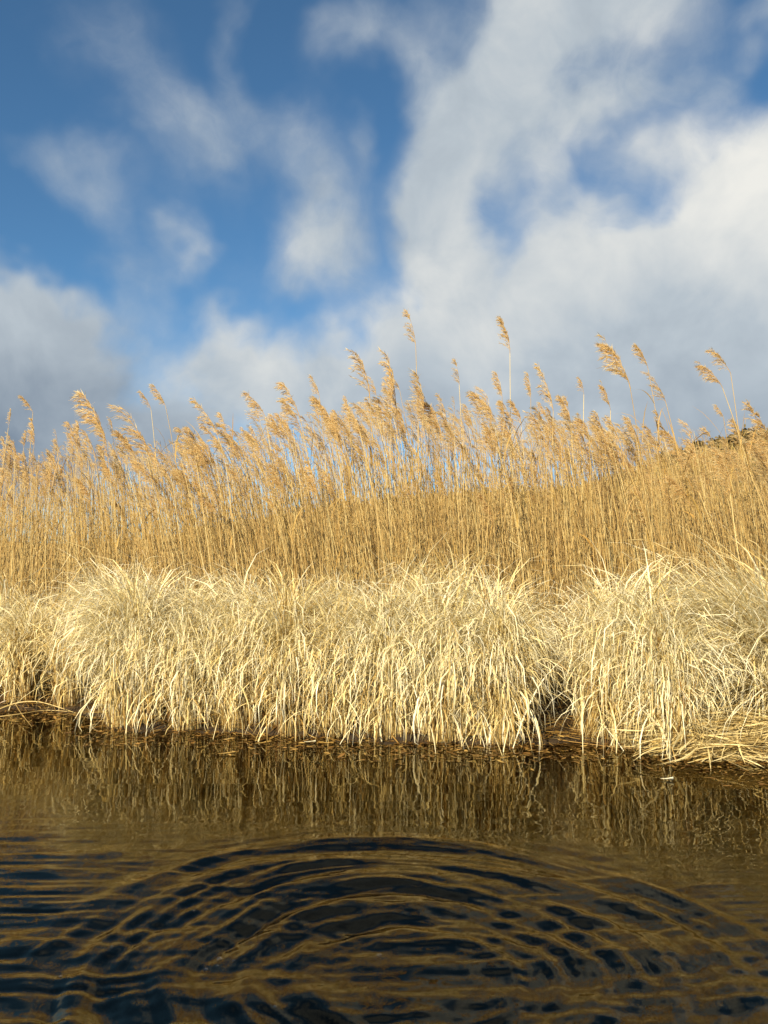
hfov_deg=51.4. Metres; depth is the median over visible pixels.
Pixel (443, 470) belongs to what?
reed
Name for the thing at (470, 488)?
reed
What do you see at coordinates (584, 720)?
sedge tussock
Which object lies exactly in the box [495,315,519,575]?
reed
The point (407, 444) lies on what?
reed
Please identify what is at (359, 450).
reed
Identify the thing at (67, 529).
reed
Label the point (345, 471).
reed
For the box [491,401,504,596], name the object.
reed
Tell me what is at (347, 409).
reed
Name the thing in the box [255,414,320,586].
reed
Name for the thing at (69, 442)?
reed
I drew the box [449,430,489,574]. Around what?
reed
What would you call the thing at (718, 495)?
reed
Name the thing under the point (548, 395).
reed
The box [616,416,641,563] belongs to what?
reed
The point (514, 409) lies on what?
reed
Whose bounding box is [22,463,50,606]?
reed
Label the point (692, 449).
reed
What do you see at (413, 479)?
reed
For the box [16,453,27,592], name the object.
reed
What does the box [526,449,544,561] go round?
reed
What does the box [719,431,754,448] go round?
shrub
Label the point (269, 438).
reed
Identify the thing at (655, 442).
reed
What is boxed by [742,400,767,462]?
reed
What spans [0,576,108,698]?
sedge tussock
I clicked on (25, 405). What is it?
reed
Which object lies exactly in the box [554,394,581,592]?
reed
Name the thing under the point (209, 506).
reed
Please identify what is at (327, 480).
reed
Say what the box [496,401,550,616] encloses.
reed
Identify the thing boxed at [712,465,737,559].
reed
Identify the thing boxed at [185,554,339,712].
sedge tussock
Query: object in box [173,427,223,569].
reed
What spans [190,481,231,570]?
reed
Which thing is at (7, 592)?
sedge tussock
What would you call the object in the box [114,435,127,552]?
reed
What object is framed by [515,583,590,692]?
sedge tussock
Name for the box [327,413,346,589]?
reed
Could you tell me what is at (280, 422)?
reed
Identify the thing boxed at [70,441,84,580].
reed
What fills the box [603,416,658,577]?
reed
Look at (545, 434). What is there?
reed
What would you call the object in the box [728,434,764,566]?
reed
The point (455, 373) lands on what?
reed
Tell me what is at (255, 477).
reed
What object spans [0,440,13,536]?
reed
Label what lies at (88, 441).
reed
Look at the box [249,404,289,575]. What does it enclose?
reed
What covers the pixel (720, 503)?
reed
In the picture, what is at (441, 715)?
sedge tussock
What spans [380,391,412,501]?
reed
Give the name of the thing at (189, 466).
reed
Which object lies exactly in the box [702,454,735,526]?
reed
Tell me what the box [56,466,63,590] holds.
reed
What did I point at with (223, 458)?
reed
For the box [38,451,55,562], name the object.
reed
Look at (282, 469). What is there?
reed
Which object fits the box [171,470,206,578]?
reed
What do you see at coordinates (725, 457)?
reed
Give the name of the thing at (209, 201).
sky
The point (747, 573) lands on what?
sedge tussock
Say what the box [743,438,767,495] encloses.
reed
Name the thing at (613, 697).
sedge tussock
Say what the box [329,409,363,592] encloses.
reed
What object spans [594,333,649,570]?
reed
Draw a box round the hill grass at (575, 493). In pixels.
[183,424,767,586]
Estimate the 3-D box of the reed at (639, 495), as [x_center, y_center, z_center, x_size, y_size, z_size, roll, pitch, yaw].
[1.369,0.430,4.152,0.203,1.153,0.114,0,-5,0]
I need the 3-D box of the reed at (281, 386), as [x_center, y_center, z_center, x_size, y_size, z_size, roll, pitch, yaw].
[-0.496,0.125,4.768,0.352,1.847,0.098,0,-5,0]
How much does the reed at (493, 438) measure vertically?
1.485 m
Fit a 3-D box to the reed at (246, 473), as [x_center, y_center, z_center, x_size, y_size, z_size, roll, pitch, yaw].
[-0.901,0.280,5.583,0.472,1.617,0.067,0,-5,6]
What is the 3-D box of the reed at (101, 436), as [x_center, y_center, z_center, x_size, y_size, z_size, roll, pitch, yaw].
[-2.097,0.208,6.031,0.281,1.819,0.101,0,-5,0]
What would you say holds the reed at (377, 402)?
on the ground at (110, 852)
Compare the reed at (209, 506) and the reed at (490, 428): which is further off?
the reed at (209, 506)
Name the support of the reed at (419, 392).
on the ground at (110, 852)
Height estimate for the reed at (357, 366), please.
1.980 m
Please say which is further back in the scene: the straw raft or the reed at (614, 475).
the reed at (614, 475)
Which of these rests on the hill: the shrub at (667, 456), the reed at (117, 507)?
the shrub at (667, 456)
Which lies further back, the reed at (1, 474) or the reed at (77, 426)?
the reed at (77, 426)
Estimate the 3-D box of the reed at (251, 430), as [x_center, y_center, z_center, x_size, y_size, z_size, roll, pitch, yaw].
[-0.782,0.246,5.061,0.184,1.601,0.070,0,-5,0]
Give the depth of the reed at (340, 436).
5.25 m
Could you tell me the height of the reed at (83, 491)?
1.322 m
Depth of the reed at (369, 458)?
5.10 m
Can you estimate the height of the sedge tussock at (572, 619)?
1.039 m
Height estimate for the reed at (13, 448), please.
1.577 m
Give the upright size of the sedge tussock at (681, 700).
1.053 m
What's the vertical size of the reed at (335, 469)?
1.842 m
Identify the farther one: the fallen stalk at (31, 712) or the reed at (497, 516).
the reed at (497, 516)
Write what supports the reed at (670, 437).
on the ground at (110, 852)
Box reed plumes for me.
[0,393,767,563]
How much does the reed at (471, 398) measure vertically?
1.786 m
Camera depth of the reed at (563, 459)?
5.40 m
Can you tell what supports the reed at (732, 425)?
on the ground at (110, 852)
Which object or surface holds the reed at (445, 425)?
on the ground at (110, 852)
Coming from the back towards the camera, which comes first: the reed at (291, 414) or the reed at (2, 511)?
the reed at (2, 511)
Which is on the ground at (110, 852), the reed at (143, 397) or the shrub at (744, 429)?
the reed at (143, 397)
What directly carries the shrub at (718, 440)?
on the hill
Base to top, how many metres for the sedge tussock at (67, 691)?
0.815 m
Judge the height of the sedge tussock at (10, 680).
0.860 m
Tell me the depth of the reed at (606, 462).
5.06 m
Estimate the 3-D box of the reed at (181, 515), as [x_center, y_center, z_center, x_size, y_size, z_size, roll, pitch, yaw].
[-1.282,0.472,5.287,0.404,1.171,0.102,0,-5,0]
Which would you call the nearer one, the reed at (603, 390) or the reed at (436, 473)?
the reed at (603, 390)
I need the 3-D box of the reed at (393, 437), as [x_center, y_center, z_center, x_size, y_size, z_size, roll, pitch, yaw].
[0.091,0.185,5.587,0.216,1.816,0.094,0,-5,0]
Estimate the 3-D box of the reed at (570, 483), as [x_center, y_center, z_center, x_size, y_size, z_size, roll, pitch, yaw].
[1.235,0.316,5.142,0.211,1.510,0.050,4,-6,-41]
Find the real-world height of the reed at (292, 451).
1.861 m
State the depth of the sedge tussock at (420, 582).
4.03 m
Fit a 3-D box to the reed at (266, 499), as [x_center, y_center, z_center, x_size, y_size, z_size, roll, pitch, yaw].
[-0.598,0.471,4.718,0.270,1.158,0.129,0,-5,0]
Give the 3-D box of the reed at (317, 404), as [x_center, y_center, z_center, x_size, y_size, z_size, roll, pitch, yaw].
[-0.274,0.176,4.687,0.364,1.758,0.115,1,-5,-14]
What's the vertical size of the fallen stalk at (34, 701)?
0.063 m
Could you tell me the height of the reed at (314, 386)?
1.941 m
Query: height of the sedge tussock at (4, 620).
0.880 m
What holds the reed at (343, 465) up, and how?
on the ground at (110, 852)
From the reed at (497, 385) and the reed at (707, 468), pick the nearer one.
the reed at (497, 385)
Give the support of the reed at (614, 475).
on the ground at (110, 852)
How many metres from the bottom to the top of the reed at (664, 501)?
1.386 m
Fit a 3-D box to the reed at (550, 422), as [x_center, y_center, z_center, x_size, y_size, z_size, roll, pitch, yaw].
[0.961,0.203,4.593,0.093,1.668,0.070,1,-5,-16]
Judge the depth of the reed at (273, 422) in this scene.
5.35 m
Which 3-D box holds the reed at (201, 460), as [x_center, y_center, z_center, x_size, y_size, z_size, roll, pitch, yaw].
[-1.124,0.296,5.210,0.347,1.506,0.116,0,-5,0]
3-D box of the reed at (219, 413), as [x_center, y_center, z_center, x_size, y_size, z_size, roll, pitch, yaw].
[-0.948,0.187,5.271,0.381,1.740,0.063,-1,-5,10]
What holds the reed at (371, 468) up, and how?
on the ground at (110, 852)
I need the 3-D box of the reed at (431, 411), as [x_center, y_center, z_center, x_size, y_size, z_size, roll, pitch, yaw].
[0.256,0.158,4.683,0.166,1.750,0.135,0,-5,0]
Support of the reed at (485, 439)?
on the ground at (110, 852)
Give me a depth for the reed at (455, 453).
4.70 m
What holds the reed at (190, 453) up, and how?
on the ground at (110, 852)
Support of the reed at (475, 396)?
on the ground at (110, 852)
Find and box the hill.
[4,439,767,601]
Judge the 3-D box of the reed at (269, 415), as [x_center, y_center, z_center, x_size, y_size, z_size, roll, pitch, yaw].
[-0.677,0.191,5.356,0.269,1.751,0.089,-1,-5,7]
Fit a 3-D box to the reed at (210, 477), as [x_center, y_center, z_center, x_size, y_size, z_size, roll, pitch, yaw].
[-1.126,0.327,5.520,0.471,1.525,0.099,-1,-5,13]
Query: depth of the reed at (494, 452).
5.21 m
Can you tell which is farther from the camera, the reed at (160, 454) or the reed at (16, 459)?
the reed at (16, 459)
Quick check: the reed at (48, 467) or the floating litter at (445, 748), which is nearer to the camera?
the floating litter at (445, 748)
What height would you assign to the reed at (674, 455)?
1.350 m
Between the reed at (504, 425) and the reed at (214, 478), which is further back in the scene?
the reed at (214, 478)
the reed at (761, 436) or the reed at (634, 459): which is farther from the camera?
the reed at (634, 459)
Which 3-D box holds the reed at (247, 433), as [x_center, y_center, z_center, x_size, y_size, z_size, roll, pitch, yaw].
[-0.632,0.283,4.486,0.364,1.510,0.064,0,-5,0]
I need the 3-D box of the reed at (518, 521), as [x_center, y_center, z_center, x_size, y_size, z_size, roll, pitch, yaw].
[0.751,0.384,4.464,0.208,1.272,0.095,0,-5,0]
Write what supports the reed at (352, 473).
on the ground at (110, 852)
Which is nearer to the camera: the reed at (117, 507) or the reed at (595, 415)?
the reed at (595, 415)
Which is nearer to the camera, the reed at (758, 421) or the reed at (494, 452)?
the reed at (758, 421)
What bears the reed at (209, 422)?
on the ground at (110, 852)
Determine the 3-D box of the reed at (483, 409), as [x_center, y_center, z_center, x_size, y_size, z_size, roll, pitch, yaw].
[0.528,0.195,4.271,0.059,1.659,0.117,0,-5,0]
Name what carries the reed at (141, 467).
on the ground at (110, 852)
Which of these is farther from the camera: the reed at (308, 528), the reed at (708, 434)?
the reed at (308, 528)
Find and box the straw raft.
[606,696,767,770]
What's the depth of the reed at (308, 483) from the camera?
5.40 m
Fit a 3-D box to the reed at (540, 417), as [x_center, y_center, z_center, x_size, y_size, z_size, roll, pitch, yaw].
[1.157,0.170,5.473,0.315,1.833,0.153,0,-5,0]
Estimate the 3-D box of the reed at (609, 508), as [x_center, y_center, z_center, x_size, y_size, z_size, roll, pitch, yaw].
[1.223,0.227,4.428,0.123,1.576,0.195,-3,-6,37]
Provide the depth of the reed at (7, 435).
5.32 m
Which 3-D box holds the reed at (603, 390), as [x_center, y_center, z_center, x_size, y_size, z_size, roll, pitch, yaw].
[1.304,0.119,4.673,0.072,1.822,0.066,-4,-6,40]
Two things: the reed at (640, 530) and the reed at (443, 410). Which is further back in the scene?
the reed at (640, 530)
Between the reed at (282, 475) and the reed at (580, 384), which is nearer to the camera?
the reed at (580, 384)
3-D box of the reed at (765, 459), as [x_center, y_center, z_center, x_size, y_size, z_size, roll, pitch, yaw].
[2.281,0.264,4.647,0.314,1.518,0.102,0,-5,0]
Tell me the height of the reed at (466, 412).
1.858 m
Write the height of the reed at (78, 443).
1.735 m
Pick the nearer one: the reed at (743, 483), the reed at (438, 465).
the reed at (438, 465)
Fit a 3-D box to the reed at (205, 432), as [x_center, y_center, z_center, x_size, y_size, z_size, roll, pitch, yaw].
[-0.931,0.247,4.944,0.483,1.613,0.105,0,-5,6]
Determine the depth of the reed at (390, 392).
4.58 m
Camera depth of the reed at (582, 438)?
4.41 m
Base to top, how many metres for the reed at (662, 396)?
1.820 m
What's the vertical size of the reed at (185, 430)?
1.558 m
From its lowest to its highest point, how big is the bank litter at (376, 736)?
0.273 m
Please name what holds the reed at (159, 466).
on the ground at (110, 852)
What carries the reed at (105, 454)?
on the ground at (110, 852)
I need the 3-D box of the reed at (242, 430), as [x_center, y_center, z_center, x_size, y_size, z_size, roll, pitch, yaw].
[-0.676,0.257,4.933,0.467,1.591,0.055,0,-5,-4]
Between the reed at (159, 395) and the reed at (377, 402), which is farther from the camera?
the reed at (159, 395)
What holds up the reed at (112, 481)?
on the ground at (110, 852)
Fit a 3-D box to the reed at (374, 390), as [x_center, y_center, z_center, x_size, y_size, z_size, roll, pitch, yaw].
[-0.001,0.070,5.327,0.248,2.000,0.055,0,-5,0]
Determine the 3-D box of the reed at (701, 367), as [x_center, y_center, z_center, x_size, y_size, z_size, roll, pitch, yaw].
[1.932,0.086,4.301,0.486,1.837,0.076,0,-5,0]
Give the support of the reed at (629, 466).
on the ground at (110, 852)
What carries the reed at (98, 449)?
on the ground at (110, 852)
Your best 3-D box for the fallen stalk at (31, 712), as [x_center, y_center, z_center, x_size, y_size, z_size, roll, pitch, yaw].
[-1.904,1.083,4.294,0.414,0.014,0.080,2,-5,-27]
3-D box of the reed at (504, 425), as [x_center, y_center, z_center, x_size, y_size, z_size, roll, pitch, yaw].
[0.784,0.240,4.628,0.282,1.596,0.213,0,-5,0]
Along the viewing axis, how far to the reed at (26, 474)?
5.14 m
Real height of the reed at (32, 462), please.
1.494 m
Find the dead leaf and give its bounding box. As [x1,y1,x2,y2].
[217,751,235,753]
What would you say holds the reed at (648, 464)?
on the ground at (110, 852)
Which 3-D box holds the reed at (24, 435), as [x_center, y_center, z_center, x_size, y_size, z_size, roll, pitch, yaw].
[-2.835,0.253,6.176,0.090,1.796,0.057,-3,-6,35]
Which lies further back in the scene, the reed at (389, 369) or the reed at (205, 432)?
the reed at (205, 432)
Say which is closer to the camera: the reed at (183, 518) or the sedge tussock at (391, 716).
the sedge tussock at (391, 716)
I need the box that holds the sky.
[0,0,767,542]
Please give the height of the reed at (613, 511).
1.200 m
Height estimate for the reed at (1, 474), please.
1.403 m
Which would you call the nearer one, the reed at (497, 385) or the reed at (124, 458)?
the reed at (497, 385)
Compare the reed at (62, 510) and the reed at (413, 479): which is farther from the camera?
the reed at (62, 510)
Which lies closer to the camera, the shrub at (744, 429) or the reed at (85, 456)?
the reed at (85, 456)
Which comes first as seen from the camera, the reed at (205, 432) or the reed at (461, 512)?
the reed at (461, 512)
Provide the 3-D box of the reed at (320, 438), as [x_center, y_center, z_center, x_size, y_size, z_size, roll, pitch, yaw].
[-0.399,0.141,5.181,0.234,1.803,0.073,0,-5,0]
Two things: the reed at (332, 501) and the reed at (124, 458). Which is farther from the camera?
the reed at (124, 458)
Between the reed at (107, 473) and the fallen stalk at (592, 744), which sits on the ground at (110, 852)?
the reed at (107, 473)
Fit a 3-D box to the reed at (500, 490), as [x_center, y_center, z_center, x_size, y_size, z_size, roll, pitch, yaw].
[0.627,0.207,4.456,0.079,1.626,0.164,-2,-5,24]
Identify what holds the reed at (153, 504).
on the ground at (110, 852)
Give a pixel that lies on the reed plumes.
(344, 425)
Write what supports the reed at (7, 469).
on the ground at (110, 852)
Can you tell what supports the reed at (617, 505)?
on the ground at (110, 852)
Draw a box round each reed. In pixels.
[0,310,767,681]
[0,408,10,487]
[0,436,4,498]
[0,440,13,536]
[0,451,10,510]
[0,467,3,494]
[0,496,5,551]
[2,417,34,626]
[5,492,16,600]
[7,440,16,607]
[11,452,25,588]
[11,502,26,589]
[13,453,21,559]
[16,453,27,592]
[18,395,32,596]
[18,430,25,598]
[19,466,29,604]
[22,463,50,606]
[27,452,34,608]
[32,455,51,608]
[36,510,45,597]
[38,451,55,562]
[38,473,66,583]
[42,451,51,600]
[43,439,56,595]
[47,482,65,586]
[49,435,73,577]
[49,469,56,549]
[52,520,60,599]
[53,429,66,597]
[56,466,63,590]
[63,422,68,606]
[63,422,77,595]
[65,420,78,575]
[66,440,87,599]
[69,389,104,570]
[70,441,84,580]
[70,476,100,568]
[71,426,83,571]
[75,427,106,581]
[85,444,108,579]
[92,424,116,541]
[96,463,113,573]
[97,447,104,571]
[99,444,120,573]
[99,462,124,570]
[106,404,169,582]
[106,418,118,566]
[109,430,162,590]
[109,450,130,577]
[110,501,137,567]
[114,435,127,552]
[119,435,138,567]
[128,457,148,570]
[129,459,179,601]
[137,391,168,574]
[144,446,195,566]
[148,383,193,572]
[148,448,189,593]
[149,495,163,579]
[163,467,197,578]
[165,500,204,587]
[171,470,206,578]
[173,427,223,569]
[175,440,216,573]
[178,463,189,570]
[181,427,213,588]
[182,426,228,591]
[182,475,226,560]
[187,449,226,577]
[189,396,248,588]
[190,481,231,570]
[191,446,230,579]
[192,437,244,580]
[192,495,242,587]
[193,452,232,558]
[197,424,258,573]
[198,440,239,583]
[204,483,224,586]
[213,438,238,586]
[214,412,266,587]
[214,422,271,583]
[214,428,258,583]
[224,464,269,596]
[225,424,255,527]
[226,441,276,590]
[227,436,271,580]
[233,447,264,574]
[240,390,284,575]
[240,427,295,581]
[242,430,290,550]
[243,431,291,593]
[245,411,279,580]
[247,451,264,573]
[248,427,269,572]
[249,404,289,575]
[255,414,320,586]
[261,463,305,593]
[263,497,290,592]
[266,432,287,538]
[267,413,296,560]
[269,419,299,577]
[272,457,296,592]
[273,413,313,580]
[273,444,317,589]
[274,382,321,570]
[277,415,306,565]
[278,397,319,583]
[278,424,314,576]
[279,414,294,578]
[280,400,301,544]
[298,467,341,569]
[299,508,326,575]
[303,460,335,584]
[308,375,331,580]
[308,401,334,571]
[309,395,347,567]
[309,396,359,582]
[318,455,353,591]
[318,470,358,586]
[321,415,360,593]
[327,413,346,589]
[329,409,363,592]
[329,433,358,584]
[331,413,372,585]
[333,423,361,577]
[340,395,356,508]
[341,404,392,596]
[345,411,396,576]
[346,348,379,596]
[350,403,401,539]
[351,444,388,587]
[352,418,385,566]
[359,424,376,583]
[364,398,413,566]
[367,376,391,515]
[367,403,398,580]
[370,396,417,571]
[375,377,394,598]
[378,348,404,565]
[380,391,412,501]
[381,386,421,558]
[383,415,406,521]
[389,375,425,581]
[393,409,405,500]
[398,484,420,575]
[400,437,425,552]
[407,370,423,510]
[411,477,431,572]
[414,394,440,584]
[414,403,450,568]
[421,410,445,567]
[430,421,453,568]
[432,471,454,545]
[434,393,456,594]
[434,409,466,600]
[445,457,468,578]
[449,397,461,586]
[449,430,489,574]
[451,358,463,565]
[456,410,467,537]
[460,447,476,584]
[461,404,487,545]
[464,390,508,529]
[467,394,515,585]
[470,422,491,586]
[474,387,505,552]
[475,492,520,582]
[478,395,486,593]
[479,412,536,707]
[480,371,501,601]
[483,493,497,567]
[485,404,504,581]
[486,426,502,593]
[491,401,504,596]
[491,431,514,608]
[494,461,513,610]
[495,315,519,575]
[495,417,545,663]
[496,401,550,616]
[502,471,538,692]
[507,399,532,598]
[523,372,536,568]
[524,411,574,596]
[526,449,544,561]
[529,406,571,588]
[532,362,558,668]
[537,402,573,601]
[540,419,548,702]
[544,407,560,674]
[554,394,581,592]
[556,454,582,519]
[559,396,587,606]
[564,445,583,669]
[566,449,626,580]
[572,424,600,573]
[574,413,596,602]
[575,377,583,568]
[584,409,624,581]
[587,417,619,557]
[590,412,616,581]
[591,425,620,565]
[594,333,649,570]
[598,381,613,574]
[598,428,641,585]
[600,439,645,574]
[600,481,627,586]
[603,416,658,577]
[604,482,631,544]
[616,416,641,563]
[617,514,649,567]
[619,454,645,561]
[621,415,658,581]
[625,447,663,527]
[626,484,654,561]
[627,439,671,554]
[632,344,674,566]
[640,371,696,576]
[640,423,695,568]
[640,462,659,556]
[645,431,687,569]
[645,442,680,580]
[651,410,695,566]
[655,480,688,586]
[659,427,698,560]
[663,475,721,585]
[669,450,721,569]
[677,419,712,605]
[681,451,727,574]
[689,450,739,568]
[693,360,767,541]
[698,430,731,564]
[699,426,756,572]
[699,471,740,570]
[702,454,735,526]
[702,459,733,538]
[705,348,751,571]
[706,447,746,592]
[711,404,749,580]
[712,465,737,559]
[718,447,759,566]
[720,436,765,564]
[727,417,755,561]
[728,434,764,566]
[729,449,767,516]
[738,454,765,526]
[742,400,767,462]
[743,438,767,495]
[745,430,767,466]
[749,411,767,448]
[750,437,766,455]
[757,428,767,447]
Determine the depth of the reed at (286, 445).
4.78 m
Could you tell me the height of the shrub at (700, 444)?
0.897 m
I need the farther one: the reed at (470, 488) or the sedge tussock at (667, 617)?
the reed at (470, 488)
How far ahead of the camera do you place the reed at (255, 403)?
4.95 m
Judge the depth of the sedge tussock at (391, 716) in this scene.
3.61 m
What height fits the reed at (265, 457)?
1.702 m
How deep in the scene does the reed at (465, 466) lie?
4.75 m
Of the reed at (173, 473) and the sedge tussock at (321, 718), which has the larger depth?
the reed at (173, 473)
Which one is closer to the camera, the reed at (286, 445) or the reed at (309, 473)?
the reed at (309, 473)
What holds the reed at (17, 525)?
on the ground at (110, 852)
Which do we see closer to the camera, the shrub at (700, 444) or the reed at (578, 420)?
the reed at (578, 420)
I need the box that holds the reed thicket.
[0,414,767,699]
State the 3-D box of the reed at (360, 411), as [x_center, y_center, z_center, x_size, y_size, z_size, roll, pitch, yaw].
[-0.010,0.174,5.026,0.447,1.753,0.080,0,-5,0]
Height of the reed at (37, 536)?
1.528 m
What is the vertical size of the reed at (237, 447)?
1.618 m
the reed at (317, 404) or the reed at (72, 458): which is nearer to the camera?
the reed at (317, 404)
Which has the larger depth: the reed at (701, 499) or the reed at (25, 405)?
the reed at (25, 405)
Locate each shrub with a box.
[660,447,698,462]
[686,439,706,451]
[704,435,722,448]
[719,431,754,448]
[739,424,767,443]
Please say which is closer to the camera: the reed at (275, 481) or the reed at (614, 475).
the reed at (275, 481)
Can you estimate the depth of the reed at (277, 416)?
5.47 m
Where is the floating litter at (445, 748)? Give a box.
[0,701,767,788]
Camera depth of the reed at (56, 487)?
6.22 m
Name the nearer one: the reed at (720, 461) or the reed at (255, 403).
the reed at (720, 461)
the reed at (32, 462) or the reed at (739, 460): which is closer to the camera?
the reed at (739, 460)
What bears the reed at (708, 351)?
on the ground at (110, 852)
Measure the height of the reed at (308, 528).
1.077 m
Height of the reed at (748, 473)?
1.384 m
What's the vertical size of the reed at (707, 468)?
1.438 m
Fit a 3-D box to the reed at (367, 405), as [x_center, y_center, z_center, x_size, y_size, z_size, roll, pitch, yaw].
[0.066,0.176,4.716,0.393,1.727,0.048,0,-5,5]
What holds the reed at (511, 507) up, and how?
on the ground at (110, 852)
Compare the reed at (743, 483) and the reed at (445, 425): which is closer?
the reed at (445, 425)
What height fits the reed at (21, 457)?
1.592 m
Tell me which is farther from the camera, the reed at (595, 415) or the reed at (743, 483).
the reed at (743, 483)
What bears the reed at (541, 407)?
on the ground at (110, 852)
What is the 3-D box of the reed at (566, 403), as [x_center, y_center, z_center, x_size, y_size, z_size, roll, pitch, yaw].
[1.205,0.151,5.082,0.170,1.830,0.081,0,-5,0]
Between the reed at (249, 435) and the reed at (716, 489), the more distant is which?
the reed at (249, 435)
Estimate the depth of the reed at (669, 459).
4.47 m
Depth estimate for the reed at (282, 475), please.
5.59 m
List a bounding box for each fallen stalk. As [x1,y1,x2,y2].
[0,701,74,712]
[0,710,69,716]
[558,739,639,749]
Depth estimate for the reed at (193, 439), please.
4.73 m
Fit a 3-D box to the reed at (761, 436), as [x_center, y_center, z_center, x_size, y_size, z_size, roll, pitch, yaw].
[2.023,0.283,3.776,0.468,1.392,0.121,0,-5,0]
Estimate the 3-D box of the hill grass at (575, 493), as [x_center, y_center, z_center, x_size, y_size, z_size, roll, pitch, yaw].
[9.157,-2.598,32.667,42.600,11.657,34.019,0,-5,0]
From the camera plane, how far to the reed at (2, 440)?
5.87 m
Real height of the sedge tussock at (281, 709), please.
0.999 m
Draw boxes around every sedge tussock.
[0,567,63,681]
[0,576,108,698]
[0,579,92,710]
[0,593,19,660]
[10,576,102,715]
[12,543,222,736]
[16,539,193,695]
[74,547,271,703]
[104,560,272,733]
[148,551,317,737]
[155,562,292,707]
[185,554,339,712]
[196,546,375,743]
[252,564,434,740]
[273,559,397,695]
[297,573,464,744]
[322,527,518,713]
[336,537,541,751]
[362,522,553,718]
[389,540,593,756]
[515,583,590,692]
[521,569,735,757]
[526,535,708,735]
[535,555,743,763]
[541,519,767,728]
[547,552,767,732]
[562,512,767,751]
[563,545,767,761]
[630,557,757,703]
[704,547,767,609]
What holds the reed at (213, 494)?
on the ground at (110, 852)
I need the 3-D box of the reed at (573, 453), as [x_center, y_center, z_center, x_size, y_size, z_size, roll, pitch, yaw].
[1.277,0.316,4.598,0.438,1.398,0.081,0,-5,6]
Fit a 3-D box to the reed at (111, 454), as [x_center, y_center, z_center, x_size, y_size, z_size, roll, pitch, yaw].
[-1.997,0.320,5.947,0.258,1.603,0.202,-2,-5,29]
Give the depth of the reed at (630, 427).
4.08 m
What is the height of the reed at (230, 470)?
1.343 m
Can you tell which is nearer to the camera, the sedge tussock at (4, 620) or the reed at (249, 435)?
the sedge tussock at (4, 620)
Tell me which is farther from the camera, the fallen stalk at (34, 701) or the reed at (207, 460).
the reed at (207, 460)
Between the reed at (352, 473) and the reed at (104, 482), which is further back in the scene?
the reed at (104, 482)
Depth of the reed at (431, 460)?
5.20 m
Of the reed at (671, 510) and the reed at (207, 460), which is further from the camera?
the reed at (207, 460)
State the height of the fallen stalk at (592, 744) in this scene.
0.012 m
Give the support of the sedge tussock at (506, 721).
on the ground at (110, 852)
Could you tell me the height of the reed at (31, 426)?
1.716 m
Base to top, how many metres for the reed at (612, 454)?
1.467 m
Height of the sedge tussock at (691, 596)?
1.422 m
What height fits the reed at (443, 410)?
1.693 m
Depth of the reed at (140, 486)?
5.21 m
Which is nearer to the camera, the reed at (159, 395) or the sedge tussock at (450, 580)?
the sedge tussock at (450, 580)
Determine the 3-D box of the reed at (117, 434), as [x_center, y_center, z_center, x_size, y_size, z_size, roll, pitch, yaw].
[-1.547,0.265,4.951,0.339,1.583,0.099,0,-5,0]
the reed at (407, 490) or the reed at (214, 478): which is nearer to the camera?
the reed at (407, 490)
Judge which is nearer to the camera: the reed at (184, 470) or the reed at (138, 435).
the reed at (138, 435)
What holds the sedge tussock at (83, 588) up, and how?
on the ground at (110, 852)
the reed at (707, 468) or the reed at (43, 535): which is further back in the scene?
the reed at (43, 535)
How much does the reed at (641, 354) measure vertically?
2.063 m
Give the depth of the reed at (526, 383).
4.87 m
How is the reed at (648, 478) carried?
on the ground at (110, 852)
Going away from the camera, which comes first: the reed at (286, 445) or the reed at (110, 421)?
the reed at (286, 445)
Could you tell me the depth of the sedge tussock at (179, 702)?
3.83 m
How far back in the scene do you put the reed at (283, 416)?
4.73 m
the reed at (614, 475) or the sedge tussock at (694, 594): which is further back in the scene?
the reed at (614, 475)
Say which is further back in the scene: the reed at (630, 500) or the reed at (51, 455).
the reed at (51, 455)
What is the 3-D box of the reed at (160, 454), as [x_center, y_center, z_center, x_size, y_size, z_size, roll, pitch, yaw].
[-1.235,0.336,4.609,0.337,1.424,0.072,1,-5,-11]
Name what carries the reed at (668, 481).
on the ground at (110, 852)
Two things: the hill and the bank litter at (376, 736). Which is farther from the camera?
the hill
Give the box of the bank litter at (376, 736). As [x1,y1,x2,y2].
[0,682,767,763]
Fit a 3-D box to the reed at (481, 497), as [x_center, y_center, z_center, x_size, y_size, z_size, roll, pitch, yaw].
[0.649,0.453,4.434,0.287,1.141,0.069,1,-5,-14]
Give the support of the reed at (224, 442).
on the ground at (110, 852)
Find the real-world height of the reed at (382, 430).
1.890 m
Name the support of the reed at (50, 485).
on the ground at (110, 852)
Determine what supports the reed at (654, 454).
on the ground at (110, 852)
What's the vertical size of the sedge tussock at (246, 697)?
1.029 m
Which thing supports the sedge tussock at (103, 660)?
on the ground at (110, 852)
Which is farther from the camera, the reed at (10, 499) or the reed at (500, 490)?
the reed at (10, 499)
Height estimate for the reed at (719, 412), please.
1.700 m
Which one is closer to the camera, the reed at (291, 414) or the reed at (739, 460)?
the reed at (739, 460)
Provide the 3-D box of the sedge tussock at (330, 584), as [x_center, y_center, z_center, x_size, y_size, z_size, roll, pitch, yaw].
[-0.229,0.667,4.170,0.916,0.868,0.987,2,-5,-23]
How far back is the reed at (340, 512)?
4.78 m
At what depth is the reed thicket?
4.83 m

